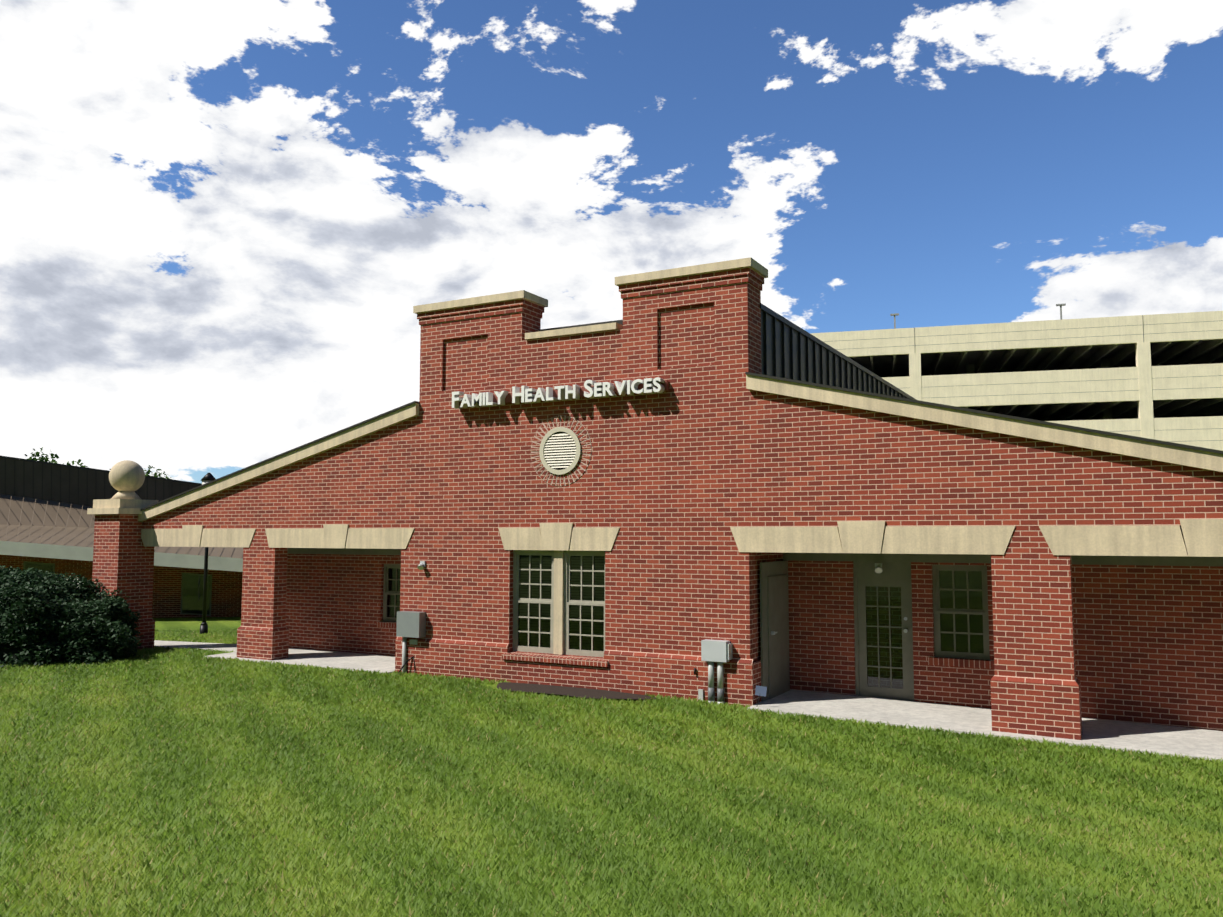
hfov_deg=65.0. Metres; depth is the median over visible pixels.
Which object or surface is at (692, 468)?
gable wall
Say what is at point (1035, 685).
pier
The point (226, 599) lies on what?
neighbor wall
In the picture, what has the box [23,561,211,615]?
neighbor windows
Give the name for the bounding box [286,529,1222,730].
body front wall
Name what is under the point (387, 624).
porch sill
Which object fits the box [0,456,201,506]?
roof band
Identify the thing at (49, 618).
juniper shrub
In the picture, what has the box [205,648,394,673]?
porch slab
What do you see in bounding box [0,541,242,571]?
neighbor fascia
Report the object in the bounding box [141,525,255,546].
lintel
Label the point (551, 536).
lintel
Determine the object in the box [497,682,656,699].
mulch bed
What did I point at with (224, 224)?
sky
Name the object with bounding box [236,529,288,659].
pier
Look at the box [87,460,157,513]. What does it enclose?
pillar ball cap
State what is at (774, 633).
porch side door
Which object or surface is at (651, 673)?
water table
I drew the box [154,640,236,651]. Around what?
walk
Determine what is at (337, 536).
lintel
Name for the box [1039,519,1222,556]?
lintel
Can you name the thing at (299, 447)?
rake drip
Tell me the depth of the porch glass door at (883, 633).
13.93 m
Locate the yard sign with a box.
[755,685,766,705]
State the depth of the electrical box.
13.32 m
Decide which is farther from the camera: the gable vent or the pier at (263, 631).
the pier at (263, 631)
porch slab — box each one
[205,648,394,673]
[748,689,1222,760]
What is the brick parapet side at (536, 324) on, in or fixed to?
attached to the gable wall at (692, 468)
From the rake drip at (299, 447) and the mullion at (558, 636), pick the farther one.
the rake drip at (299, 447)
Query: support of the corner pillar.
on the lawn ground at (219, 623)
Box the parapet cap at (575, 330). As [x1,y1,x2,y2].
[525,322,622,339]
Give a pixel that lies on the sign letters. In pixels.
(526, 395)
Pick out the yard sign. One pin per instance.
(760, 691)
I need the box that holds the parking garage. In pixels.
[810,303,1222,450]
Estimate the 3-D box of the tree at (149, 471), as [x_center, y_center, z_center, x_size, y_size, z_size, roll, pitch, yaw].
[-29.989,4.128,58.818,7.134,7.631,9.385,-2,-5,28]
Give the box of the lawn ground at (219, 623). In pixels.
[9,617,1222,913]
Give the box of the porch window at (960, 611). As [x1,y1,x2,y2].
[932,565,989,659]
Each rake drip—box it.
[141,401,418,510]
[745,372,1222,453]
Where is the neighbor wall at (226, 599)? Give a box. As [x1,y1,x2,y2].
[0,555,242,617]
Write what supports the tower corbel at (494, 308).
on the gable wall at (692, 468)
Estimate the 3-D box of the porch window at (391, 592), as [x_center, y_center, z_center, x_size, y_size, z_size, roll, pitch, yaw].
[-4.006,2.567,18.322,0.780,1.100,0.155,-2,-5,28]
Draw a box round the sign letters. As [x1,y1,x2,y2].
[452,377,664,408]
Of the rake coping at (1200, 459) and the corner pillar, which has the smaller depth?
the rake coping at (1200, 459)
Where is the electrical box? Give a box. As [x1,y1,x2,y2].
[694,639,731,703]
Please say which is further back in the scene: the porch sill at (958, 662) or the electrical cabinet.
the electrical cabinet
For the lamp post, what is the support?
on the lawn ground at (219, 623)
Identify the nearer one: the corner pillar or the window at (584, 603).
the window at (584, 603)
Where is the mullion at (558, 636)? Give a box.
[553,550,563,654]
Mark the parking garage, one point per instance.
(1157, 376)
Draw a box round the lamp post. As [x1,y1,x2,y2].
[199,473,214,633]
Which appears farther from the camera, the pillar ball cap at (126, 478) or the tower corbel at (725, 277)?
the pillar ball cap at (126, 478)
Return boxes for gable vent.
[531,415,591,485]
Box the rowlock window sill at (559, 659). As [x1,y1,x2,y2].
[502,651,607,666]
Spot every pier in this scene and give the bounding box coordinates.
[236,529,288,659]
[990,526,1081,739]
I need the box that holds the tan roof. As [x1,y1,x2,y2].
[0,494,242,558]
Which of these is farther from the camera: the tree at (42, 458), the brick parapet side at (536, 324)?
the tree at (42, 458)
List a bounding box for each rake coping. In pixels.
[138,403,418,521]
[746,374,1222,471]
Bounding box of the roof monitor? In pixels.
[539,303,915,399]
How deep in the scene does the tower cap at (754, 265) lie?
13.97 m
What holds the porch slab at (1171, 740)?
on the lawn ground at (219, 623)
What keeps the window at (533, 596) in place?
attached to the gable wall at (692, 468)
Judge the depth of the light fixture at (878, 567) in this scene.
13.83 m
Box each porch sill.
[376,621,396,627]
[928,657,993,668]
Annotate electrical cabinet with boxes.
[396,611,425,673]
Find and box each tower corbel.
[417,298,543,324]
[619,267,763,298]
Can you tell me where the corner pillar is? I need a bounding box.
[92,514,154,649]
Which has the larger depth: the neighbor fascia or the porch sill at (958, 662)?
the neighbor fascia
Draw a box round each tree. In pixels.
[24,447,86,466]
[109,465,170,478]
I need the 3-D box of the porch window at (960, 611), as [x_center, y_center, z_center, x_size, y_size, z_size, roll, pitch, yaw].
[4.926,2.148,13.499,0.740,1.300,0.155,-2,-5,28]
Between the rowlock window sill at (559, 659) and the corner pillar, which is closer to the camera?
the rowlock window sill at (559, 659)
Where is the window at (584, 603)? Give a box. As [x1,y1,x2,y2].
[564,550,604,656]
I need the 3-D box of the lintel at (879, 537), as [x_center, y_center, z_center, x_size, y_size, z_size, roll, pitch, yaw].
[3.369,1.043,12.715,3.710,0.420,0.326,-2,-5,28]
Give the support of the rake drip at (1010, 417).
attached to the gable wall at (692, 468)
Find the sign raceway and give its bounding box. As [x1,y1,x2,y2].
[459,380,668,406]
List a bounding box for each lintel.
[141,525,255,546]
[265,524,413,548]
[498,523,619,550]
[730,521,1014,554]
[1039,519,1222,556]
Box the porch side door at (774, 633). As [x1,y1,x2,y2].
[760,561,789,700]
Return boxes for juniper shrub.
[0,565,143,668]
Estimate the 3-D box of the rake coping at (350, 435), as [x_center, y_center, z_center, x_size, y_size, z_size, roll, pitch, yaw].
[-6.403,0.210,18.113,7.300,1.995,0.490,-2,-5,28]
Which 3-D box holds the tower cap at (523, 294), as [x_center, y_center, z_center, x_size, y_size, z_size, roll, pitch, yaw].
[-2.223,-2.566,16.195,2.260,0.120,0.730,-2,-5,28]
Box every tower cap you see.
[413,290,547,313]
[615,257,767,286]
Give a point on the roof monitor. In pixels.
(790, 350)
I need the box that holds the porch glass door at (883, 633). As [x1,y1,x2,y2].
[853,561,913,700]
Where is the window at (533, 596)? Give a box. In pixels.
[513,550,553,653]
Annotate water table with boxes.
[395,636,760,706]
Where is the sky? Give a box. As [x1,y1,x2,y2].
[0,0,1222,482]
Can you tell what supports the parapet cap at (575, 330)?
on the gable wall at (692, 468)
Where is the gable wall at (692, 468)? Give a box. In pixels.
[142,282,1222,661]
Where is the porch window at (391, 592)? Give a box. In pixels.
[383,564,400,621]
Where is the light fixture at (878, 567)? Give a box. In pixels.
[875,563,881,572]
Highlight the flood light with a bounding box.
[417,561,425,569]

